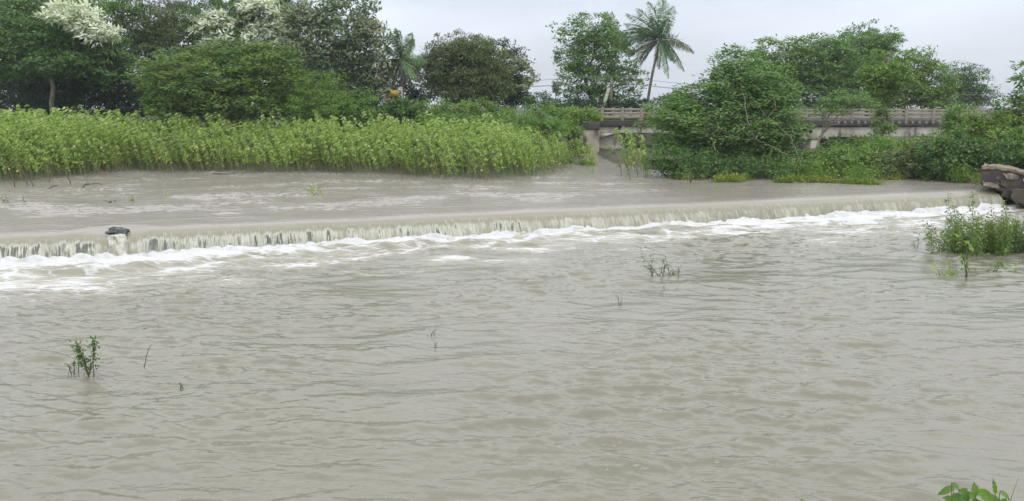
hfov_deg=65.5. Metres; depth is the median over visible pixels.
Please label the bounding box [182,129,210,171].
leafy stalk
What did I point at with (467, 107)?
bush
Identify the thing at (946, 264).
leafy shoot
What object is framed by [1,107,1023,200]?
ground
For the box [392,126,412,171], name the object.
leafy stalk
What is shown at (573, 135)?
bush
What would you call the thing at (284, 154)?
leafy stalk
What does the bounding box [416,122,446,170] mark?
leafy stalk
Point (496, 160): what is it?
leafy stalk
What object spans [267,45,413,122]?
broadleaf tree
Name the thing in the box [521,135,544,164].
leafy stalk
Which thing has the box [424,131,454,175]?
leafy stalk
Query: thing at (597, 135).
road bridge
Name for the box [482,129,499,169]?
leafy stalk
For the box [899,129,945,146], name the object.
bush
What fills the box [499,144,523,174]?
leafy stalk
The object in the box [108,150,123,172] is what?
leafy stalk
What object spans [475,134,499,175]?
leafy stalk
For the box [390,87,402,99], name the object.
yellow box
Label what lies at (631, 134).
leafy stalk
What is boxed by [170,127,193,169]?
leafy stalk
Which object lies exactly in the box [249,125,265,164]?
leafy stalk
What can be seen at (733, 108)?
bank tree
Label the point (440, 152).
leafy stalk
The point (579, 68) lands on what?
roadside tree
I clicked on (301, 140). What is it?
leafy stalk
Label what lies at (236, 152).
leafy stalk
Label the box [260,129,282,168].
leafy stalk
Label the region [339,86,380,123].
bush
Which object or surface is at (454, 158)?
leafy stalk
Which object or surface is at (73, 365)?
sapling
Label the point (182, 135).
leafy stalk
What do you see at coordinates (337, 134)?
leafy stalk
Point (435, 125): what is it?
leafy stalk
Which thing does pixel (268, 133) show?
leafy stalk
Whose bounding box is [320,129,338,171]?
leafy stalk
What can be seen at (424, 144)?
leafy stalk
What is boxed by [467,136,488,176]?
leafy stalk
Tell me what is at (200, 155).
leafy stalk
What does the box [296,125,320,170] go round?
leafy stalk
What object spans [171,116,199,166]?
leafy stalk
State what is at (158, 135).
leafy stalk
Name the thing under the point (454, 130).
leafy stalk
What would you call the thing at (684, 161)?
bush
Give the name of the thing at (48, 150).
leafy stalk
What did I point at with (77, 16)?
flowering tree
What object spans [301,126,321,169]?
leafy stalk
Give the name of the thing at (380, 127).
leafy stalk
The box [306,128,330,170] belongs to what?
leafy stalk
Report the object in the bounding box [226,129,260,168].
leafy stalk
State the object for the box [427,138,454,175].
leafy stalk
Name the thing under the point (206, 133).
leafy stalk
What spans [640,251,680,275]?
drowned shrub
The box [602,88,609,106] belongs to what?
leaning strut
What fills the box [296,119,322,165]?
leafy stalk
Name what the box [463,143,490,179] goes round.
leafy stalk
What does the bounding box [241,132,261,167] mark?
leafy stalk
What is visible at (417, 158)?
leafy stalk
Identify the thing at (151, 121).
leafy stalk
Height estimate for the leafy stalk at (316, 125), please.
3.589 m
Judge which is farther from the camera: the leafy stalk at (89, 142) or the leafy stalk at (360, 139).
the leafy stalk at (360, 139)
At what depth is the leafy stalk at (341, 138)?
48.31 m
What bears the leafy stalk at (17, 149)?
in the river water at (204, 199)
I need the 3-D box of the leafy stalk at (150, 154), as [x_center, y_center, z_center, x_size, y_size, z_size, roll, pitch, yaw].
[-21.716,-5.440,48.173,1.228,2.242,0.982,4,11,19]
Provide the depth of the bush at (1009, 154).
41.67 m
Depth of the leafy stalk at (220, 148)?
48.68 m
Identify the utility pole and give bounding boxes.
[603,77,618,114]
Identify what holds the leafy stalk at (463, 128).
in the river water at (204, 199)
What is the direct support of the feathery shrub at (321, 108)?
on the ground at (606, 154)
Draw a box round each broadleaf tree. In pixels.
[0,4,91,115]
[0,6,146,113]
[0,69,154,120]
[88,0,226,117]
[200,0,362,119]
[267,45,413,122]
[376,69,433,105]
[650,88,697,107]
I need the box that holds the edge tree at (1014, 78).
[1005,59,1023,109]
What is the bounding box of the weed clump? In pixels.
[938,477,1018,500]
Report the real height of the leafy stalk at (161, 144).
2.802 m
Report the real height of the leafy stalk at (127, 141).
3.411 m
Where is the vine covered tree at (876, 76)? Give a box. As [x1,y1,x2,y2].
[854,56,926,138]
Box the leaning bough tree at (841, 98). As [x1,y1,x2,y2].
[805,87,882,162]
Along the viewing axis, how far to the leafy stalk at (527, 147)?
44.35 m
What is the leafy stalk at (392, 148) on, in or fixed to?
on the river water at (204, 199)
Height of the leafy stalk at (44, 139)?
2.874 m
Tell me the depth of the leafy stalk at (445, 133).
45.22 m
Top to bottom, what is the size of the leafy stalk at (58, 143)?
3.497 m
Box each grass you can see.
[555,155,598,164]
[665,167,909,184]
[760,145,985,183]
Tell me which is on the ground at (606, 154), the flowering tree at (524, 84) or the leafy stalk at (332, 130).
the flowering tree at (524, 84)
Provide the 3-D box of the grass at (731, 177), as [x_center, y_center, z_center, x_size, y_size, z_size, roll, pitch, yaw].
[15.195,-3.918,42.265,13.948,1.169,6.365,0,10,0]
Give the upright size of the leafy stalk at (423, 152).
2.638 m
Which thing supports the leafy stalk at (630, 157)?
in the river water at (204, 199)
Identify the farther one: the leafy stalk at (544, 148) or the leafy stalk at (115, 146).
the leafy stalk at (115, 146)
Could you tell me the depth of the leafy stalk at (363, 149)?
46.31 m
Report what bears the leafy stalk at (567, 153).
in the river water at (204, 199)
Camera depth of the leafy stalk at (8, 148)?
42.69 m
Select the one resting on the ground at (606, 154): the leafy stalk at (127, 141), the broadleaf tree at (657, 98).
the broadleaf tree at (657, 98)
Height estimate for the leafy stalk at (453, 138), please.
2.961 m
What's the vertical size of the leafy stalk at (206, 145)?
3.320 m
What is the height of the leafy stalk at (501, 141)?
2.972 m
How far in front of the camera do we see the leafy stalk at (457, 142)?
46.48 m
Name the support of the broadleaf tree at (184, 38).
on the ground at (606, 154)
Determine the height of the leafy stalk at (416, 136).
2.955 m
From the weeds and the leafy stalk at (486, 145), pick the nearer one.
the leafy stalk at (486, 145)
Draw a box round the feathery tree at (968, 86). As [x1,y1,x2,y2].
[932,59,1003,115]
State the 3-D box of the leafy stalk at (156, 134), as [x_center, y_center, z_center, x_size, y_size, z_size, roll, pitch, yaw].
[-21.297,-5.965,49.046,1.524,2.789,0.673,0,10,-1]
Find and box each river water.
[0,154,997,238]
[0,200,1023,500]
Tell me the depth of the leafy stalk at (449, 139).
44.37 m
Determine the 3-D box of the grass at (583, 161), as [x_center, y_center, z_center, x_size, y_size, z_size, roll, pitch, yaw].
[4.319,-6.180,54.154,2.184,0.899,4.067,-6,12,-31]
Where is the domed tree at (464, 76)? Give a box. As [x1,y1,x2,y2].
[415,28,518,110]
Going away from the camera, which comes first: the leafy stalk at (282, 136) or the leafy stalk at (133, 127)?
the leafy stalk at (133, 127)
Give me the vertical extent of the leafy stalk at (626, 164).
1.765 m
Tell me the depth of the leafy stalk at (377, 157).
47.05 m
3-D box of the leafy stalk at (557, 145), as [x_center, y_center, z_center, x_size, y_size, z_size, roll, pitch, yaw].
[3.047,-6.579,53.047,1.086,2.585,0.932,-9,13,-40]
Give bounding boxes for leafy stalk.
[0,123,27,176]
[0,126,26,177]
[0,128,13,178]
[0,128,27,178]
[0,145,23,181]
[0,146,12,178]
[0,150,5,180]
[2,137,20,179]
[5,138,37,179]
[6,149,28,179]
[10,150,33,179]
[11,144,32,178]
[17,122,45,174]
[19,118,54,176]
[19,129,45,176]
[19,141,53,179]
[24,131,45,174]
[24,133,52,176]
[29,120,60,175]
[29,123,57,174]
[29,155,48,180]
[36,135,83,175]
[37,131,65,174]
[43,122,70,174]
[47,132,70,176]
[51,120,84,173]
[52,132,80,173]
[59,121,85,174]
[79,124,100,173]
[82,132,109,173]
[83,129,111,170]
[85,116,113,171]
[96,139,124,170]
[108,123,136,167]
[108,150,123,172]
[110,123,132,169]
[110,147,126,171]
[117,123,149,167]
[123,121,144,168]
[125,113,153,164]
[125,132,150,168]
[126,129,152,170]
[126,136,144,168]
[128,130,148,169]
[132,121,165,168]
[134,126,161,169]
[137,120,160,165]
[143,117,174,167]
[143,131,172,169]
[144,132,172,171]
[144,143,163,170]
[146,133,164,169]
[148,120,166,167]
[154,131,177,169]
[156,119,188,164]
[158,120,183,166]
[158,146,177,172]
[160,126,181,165]
[170,125,201,168]
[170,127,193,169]
[170,145,188,170]
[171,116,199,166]
[172,134,189,168]
[174,133,202,168]
[176,132,207,169]
[178,125,203,167]
[179,132,211,170]
[180,146,198,171]
[181,129,196,166]
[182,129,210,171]
[183,124,207,166]
[188,125,213,166]
[193,130,213,168]
[194,132,221,170]
[194,141,212,170]
[196,128,221,167]
[198,126,227,166]
[202,122,221,165]
[206,135,223,171]
[208,125,231,169]
[209,130,229,169]
[213,123,234,167]
[215,121,241,168]
[220,129,243,169]
[220,138,244,168]
[222,119,246,162]
[222,144,241,170]
[223,127,246,166]
[225,137,239,170]
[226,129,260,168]
[237,132,263,168]
[238,121,259,166]
[238,148,254,172]
[239,133,264,171]
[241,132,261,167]
[243,122,272,167]
[243,124,269,169]
[244,149,259,171]
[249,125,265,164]
[252,147,268,171]
[253,133,269,169]
[253,136,278,172]
[254,143,272,171]
[259,126,282,167]
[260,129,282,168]
[262,132,284,169]
[263,129,285,167]
[264,119,291,166]
[264,141,293,170]
[267,125,287,171]
[274,133,307,167]
[276,123,292,166]
[277,131,301,170]
[278,127,306,169]
[281,118,308,169]
[282,120,307,166]
[282,127,297,167]
[284,127,311,172]
[287,137,315,171]
[290,123,311,166]
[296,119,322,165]
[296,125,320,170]
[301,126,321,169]
[305,125,324,168]
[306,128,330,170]
[306,129,329,170]
[308,118,338,170]
[312,128,340,169]
[314,120,336,155]
[318,129,339,172]
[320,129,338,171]
[322,125,341,169]
[322,134,344,172]
[325,120,350,171]
[329,132,356,167]
[331,121,359,168]
[332,121,352,169]
[332,140,357,172]
[336,128,352,170]
[343,133,366,170]
[345,124,367,166]
[346,128,362,167]
[346,132,370,172]
[355,133,373,170]
[360,131,380,167]
[362,130,387,170]
[363,122,380,166]
[363,131,379,171]
[363,131,384,170]
[364,122,389,171]
[364,137,391,174]
[366,132,388,167]
[372,122,395,170]
[372,128,393,170]
[373,121,396,167]
[378,132,403,172]
[383,120,406,169]
[384,142,408,174]
[387,121,407,167]
[387,129,406,173]
[391,138,424,172]
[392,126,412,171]
[392,134,408,173]
[397,139,414,173]
[399,126,423,172]
[399,135,419,169]
[402,128,421,173]
[404,130,422,173]
[404,132,427,174]
[404,140,429,175]
[415,137,436,177]
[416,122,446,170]
[416,141,435,174]
[417,133,438,175]
[420,123,437,170]
[420,135,441,172]
[423,133,451,178]
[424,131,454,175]
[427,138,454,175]
[429,132,450,175]
[431,132,452,174]
[432,119,465,171]
[434,132,460,175]
[442,136,457,179]
[445,139,459,174]
[448,127,464,172]
[451,124,466,170]
[451,131,468,173]
[453,132,472,177]
[457,142,485,180]
[458,141,480,175]
[459,134,480,178]
[460,123,482,174]
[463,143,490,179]
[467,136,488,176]
[469,133,486,176]
[474,143,506,178]
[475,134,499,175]
[477,135,501,174]
[480,135,498,176]
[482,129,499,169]
[486,130,504,172]
[488,127,514,173]
[488,129,518,177]
[489,130,506,172]
[492,126,515,174]
[496,128,520,171]
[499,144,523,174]
[504,133,521,172]
[509,127,527,171]
[512,136,524,168]
[513,131,530,174]
[513,133,535,176]
[515,136,531,173]
[515,144,529,176]
[520,137,534,174]
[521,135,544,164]
[522,147,537,171]
[532,134,548,169]
[533,142,547,171]
[538,157,548,173]
[540,137,554,172]
[542,141,562,171]
[546,140,555,169]
[548,132,566,162]
[549,140,561,166]
[550,140,558,166]
[552,139,565,166]
[554,134,564,166]
[560,141,569,166]
[564,139,574,162]
[573,140,580,158]
[582,142,593,171]
[585,146,595,165]
[606,130,637,174]
[614,126,641,171]
[617,130,634,168]
[619,152,630,179]
[627,129,645,166]
[627,135,647,176]
[652,147,662,176]
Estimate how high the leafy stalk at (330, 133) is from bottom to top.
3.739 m
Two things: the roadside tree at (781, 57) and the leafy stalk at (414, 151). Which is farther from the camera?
the roadside tree at (781, 57)
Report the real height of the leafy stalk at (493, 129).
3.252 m
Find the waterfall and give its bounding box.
[0,192,1005,257]
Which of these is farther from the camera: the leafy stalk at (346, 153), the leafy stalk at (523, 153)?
the leafy stalk at (346, 153)
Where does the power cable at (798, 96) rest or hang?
attached to the utility pole
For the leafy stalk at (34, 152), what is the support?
on the river water at (204, 199)
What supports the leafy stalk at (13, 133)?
in the river water at (204, 199)
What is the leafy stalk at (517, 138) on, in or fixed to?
in the river water at (204, 199)
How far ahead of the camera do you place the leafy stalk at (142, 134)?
51.45 m
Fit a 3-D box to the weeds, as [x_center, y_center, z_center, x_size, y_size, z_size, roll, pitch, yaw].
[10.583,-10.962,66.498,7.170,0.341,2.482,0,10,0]
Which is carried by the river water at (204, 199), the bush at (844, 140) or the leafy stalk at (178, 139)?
the leafy stalk at (178, 139)
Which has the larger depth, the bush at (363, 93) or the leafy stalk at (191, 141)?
the bush at (363, 93)
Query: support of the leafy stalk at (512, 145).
in the river water at (204, 199)
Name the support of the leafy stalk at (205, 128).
in the river water at (204, 199)
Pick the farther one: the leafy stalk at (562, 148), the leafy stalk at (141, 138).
the leafy stalk at (562, 148)
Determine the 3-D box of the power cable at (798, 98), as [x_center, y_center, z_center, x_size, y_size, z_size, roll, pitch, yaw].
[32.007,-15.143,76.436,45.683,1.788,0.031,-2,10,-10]
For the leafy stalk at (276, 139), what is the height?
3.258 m
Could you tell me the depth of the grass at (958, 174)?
42.40 m
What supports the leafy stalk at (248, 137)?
on the river water at (204, 199)
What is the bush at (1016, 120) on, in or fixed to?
on the ground at (606, 154)
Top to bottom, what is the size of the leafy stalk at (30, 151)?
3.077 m
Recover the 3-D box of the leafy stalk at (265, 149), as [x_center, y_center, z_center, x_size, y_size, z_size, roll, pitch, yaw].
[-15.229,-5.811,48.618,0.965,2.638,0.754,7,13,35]
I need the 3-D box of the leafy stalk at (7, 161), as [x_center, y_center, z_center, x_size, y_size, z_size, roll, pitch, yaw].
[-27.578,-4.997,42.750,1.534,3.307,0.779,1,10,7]
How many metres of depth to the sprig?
35.17 m
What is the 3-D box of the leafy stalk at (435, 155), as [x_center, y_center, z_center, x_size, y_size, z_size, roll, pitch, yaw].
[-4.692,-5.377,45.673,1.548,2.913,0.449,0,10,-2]
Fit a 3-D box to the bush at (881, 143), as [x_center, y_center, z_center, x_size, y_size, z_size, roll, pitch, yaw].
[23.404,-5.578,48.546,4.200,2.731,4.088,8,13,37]
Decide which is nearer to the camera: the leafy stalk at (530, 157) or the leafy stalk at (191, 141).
the leafy stalk at (530, 157)
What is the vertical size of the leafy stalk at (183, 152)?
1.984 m
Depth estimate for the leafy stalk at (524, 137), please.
44.87 m
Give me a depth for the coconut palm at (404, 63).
61.12 m
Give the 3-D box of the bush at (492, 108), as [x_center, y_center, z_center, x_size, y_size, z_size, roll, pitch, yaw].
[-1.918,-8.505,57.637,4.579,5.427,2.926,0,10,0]
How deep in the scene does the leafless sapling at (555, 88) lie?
72.35 m
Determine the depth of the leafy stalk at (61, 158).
45.97 m
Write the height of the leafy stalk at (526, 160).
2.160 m
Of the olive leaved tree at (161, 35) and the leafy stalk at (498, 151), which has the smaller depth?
the leafy stalk at (498, 151)
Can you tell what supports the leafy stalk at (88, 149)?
on the river water at (204, 199)
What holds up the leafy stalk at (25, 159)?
on the river water at (204, 199)
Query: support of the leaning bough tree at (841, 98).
on the ground at (606, 154)
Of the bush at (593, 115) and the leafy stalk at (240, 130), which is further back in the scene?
the bush at (593, 115)
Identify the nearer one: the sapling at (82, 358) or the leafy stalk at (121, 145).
the sapling at (82, 358)
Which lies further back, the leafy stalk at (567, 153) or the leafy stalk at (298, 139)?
the leafy stalk at (567, 153)
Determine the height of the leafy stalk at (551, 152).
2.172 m
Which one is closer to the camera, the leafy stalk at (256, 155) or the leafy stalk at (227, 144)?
the leafy stalk at (256, 155)
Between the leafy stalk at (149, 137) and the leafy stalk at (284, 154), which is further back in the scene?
the leafy stalk at (149, 137)
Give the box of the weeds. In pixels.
[604,118,653,119]
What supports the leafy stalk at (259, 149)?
on the river water at (204, 199)
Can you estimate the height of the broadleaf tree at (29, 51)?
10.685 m
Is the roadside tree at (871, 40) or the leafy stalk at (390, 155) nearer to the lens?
the leafy stalk at (390, 155)
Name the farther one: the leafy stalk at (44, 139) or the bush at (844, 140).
the bush at (844, 140)
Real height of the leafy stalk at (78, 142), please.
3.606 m
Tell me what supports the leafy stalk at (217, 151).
in the river water at (204, 199)
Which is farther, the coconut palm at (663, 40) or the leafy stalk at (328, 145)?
the coconut palm at (663, 40)
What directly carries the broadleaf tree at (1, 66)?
on the ground at (606, 154)
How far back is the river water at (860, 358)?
14.19 m
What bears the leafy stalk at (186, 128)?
in the river water at (204, 199)
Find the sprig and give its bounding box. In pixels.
[307,179,325,194]
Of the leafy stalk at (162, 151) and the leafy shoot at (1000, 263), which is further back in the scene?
the leafy stalk at (162, 151)
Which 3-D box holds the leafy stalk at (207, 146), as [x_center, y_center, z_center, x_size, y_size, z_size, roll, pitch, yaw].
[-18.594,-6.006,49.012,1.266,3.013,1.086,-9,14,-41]
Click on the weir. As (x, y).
(153, 243)
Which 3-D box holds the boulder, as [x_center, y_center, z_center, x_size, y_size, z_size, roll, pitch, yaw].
[-12.521,-0.622,25.248,0.711,0.293,0.585,0,10,0]
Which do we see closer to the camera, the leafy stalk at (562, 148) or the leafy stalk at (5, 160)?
the leafy stalk at (5, 160)
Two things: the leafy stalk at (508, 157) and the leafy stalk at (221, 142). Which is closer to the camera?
the leafy stalk at (508, 157)
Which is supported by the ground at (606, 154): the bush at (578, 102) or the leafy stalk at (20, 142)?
the bush at (578, 102)
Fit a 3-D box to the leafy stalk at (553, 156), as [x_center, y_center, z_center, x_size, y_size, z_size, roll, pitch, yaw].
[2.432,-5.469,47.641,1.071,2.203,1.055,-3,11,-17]
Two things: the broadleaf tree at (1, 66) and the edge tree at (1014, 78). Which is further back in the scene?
the broadleaf tree at (1, 66)
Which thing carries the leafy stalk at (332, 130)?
in the river water at (204, 199)
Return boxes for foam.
[0,203,1007,264]
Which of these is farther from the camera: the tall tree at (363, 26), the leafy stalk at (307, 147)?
the tall tree at (363, 26)
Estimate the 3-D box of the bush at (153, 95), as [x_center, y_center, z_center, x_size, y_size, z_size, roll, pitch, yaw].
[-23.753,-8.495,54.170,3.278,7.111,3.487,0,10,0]
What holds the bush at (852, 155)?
on the ground at (606, 154)
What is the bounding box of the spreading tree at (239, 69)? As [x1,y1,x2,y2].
[121,35,319,127]
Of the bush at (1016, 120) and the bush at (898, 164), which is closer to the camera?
the bush at (898, 164)
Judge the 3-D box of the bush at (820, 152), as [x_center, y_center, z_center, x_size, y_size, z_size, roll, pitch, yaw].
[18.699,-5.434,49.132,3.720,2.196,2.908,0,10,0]
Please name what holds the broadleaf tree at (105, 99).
on the ground at (606, 154)
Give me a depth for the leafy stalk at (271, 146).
46.15 m
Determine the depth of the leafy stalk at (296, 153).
49.26 m
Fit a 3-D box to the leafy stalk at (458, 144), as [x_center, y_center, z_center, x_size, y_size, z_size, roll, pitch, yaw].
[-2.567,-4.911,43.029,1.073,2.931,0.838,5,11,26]
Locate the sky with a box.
[0,0,1023,107]
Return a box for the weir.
[0,193,1002,257]
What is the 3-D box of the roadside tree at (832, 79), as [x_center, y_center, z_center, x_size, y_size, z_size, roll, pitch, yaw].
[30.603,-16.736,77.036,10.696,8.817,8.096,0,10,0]
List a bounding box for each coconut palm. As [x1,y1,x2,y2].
[376,27,427,96]
[594,12,631,101]
[614,0,693,137]
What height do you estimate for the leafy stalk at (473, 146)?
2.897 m
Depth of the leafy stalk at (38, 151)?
42.15 m
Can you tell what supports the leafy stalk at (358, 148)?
in the river water at (204, 199)
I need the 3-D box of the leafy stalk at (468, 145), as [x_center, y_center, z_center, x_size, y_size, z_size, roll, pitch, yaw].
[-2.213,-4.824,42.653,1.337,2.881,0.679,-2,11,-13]
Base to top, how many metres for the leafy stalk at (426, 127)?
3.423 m
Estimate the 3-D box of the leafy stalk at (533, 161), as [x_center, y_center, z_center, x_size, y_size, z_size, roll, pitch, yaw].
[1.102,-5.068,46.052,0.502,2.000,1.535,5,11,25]
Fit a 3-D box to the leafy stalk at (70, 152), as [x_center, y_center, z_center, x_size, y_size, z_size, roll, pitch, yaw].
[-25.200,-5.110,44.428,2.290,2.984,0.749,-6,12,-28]
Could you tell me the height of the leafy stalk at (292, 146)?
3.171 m
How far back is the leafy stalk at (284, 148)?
47.67 m
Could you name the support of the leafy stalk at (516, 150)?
in the river water at (204, 199)
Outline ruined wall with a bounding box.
[980,164,1023,205]
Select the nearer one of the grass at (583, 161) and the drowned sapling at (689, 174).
the drowned sapling at (689, 174)
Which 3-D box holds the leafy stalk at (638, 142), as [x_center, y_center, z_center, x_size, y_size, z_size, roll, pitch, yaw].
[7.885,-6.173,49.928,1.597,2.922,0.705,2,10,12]
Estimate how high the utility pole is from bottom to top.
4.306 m
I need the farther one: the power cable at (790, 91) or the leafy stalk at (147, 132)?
the power cable at (790, 91)
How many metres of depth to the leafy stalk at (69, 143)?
46.38 m
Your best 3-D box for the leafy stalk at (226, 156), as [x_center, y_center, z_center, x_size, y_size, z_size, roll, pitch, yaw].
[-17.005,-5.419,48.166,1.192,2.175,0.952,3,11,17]
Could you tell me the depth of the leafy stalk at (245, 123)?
50.34 m
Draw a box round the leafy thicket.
[0,104,583,174]
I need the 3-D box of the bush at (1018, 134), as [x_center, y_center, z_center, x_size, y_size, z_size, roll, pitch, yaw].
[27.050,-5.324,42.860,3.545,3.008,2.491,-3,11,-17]
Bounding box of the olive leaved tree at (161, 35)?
[90,0,212,109]
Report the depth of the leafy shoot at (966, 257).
21.81 m
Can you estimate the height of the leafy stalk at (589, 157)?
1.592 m
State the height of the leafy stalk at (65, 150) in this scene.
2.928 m
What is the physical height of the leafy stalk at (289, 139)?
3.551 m
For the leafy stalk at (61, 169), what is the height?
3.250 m
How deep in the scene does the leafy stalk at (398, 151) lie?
45.35 m
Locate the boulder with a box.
[105,227,129,234]
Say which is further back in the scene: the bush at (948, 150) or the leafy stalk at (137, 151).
the leafy stalk at (137, 151)
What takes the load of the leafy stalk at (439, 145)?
on the river water at (204, 199)
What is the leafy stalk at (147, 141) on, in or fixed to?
in the river water at (204, 199)
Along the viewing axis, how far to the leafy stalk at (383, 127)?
47.96 m
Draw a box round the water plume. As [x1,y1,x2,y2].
[107,234,126,255]
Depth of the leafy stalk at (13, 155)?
42.02 m
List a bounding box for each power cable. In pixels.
[615,76,1013,94]
[618,82,996,101]
[620,82,1009,98]
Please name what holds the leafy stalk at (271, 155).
on the river water at (204, 199)
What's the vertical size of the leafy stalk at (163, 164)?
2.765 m
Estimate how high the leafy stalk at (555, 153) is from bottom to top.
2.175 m
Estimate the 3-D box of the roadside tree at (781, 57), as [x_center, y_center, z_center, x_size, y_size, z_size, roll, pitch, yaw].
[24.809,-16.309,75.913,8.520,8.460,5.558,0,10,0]
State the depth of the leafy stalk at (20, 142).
42.92 m
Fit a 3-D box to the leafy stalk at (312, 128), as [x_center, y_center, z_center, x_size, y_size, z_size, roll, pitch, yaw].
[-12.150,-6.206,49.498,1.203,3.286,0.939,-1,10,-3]
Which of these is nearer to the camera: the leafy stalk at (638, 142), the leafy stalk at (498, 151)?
the leafy stalk at (498, 151)
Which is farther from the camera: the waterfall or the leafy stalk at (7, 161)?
the leafy stalk at (7, 161)
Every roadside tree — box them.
[545,11,655,106]
[736,34,822,107]
[776,31,877,115]
[831,18,911,115]
[846,44,962,115]
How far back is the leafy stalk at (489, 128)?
45.76 m
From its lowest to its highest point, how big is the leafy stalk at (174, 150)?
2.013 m
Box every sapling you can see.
[64,353,83,373]
[69,335,102,376]
[551,80,561,116]
[680,168,697,182]
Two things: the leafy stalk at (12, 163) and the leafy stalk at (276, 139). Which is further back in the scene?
the leafy stalk at (276, 139)
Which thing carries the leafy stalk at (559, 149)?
in the river water at (204, 199)
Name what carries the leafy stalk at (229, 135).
in the river water at (204, 199)
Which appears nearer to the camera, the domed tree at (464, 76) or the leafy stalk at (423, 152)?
the leafy stalk at (423, 152)
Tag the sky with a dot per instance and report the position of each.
(988, 33)
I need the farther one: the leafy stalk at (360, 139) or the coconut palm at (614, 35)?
the coconut palm at (614, 35)
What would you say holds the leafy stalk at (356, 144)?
in the river water at (204, 199)
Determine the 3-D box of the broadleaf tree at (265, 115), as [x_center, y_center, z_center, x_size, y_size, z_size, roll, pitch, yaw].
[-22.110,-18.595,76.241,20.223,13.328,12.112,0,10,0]
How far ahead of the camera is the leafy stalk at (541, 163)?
44.75 m
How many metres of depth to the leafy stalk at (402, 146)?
45.89 m
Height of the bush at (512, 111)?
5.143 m
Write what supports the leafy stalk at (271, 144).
in the river water at (204, 199)
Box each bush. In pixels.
[137,75,185,127]
[305,95,395,129]
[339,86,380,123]
[376,96,424,125]
[398,98,448,124]
[424,109,584,140]
[431,97,483,116]
[455,95,515,119]
[497,103,559,132]
[517,90,564,118]
[531,104,579,159]
[551,104,603,145]
[553,94,651,116]
[558,120,592,156]
[638,143,816,179]
[793,145,845,164]
[795,140,891,176]
[819,132,870,158]
[846,133,914,156]
[855,136,942,179]
[864,136,924,157]
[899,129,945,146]
[908,124,1001,180]
[921,191,1023,255]
[935,101,980,136]
[936,109,1014,153]
[959,135,1023,176]
[975,87,1023,143]
[986,124,1023,167]
[1002,125,1023,164]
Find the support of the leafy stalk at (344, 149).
on the river water at (204, 199)
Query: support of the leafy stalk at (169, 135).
in the river water at (204, 199)
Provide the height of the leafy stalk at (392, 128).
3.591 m
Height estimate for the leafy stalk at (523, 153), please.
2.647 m
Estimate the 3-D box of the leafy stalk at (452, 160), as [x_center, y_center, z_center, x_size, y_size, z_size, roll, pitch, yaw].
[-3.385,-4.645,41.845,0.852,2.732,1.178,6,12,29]
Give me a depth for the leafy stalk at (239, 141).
50.91 m
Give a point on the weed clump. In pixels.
(964, 494)
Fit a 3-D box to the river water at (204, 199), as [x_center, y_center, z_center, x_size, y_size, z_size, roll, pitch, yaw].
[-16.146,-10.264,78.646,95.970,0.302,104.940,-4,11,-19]
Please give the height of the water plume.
0.779 m
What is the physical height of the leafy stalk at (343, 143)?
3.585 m
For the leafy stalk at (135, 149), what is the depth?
48.95 m
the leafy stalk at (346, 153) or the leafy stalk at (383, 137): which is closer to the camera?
the leafy stalk at (346, 153)
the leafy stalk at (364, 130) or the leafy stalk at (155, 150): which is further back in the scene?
the leafy stalk at (364, 130)
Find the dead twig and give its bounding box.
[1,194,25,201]
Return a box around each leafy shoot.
[930,263,950,276]
[943,261,957,274]
[953,232,976,276]
[987,248,1011,271]
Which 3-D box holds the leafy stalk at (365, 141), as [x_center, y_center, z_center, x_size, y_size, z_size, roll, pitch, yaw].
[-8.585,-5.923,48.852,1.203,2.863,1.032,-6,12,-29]
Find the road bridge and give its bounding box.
[577,107,1019,153]
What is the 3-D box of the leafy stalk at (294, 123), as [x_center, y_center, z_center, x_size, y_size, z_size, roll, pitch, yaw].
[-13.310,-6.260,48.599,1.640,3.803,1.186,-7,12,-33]
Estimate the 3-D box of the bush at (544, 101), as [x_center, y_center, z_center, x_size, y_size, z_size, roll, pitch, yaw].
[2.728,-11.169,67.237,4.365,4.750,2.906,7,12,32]
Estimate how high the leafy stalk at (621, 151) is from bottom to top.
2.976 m
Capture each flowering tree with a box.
[0,0,150,120]
[169,0,305,121]
[482,36,540,113]
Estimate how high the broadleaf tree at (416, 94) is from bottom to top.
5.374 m
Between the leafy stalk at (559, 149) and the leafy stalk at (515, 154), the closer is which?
the leafy stalk at (515, 154)
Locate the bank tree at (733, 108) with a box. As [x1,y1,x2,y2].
[632,42,824,166]
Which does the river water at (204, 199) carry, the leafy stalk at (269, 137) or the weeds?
the leafy stalk at (269, 137)
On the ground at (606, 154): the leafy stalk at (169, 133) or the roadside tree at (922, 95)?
the roadside tree at (922, 95)
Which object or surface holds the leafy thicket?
on the ground at (606, 154)
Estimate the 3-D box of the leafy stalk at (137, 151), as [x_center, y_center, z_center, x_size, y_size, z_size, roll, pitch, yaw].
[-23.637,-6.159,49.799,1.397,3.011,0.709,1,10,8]
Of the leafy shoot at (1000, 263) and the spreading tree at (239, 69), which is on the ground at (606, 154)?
the spreading tree at (239, 69)
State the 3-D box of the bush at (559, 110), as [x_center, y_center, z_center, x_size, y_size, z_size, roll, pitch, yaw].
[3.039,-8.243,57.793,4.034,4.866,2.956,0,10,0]
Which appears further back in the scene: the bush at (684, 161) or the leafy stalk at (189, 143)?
the leafy stalk at (189, 143)
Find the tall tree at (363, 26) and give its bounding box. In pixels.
[276,0,398,110]
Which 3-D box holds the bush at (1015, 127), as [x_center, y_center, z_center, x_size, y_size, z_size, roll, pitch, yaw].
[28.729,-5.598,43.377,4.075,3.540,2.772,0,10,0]
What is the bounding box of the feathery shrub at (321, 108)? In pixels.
[284,69,380,161]
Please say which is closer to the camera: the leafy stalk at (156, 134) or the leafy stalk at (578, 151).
the leafy stalk at (156, 134)
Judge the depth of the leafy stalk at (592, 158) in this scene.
46.92 m
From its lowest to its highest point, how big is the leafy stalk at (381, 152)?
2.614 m

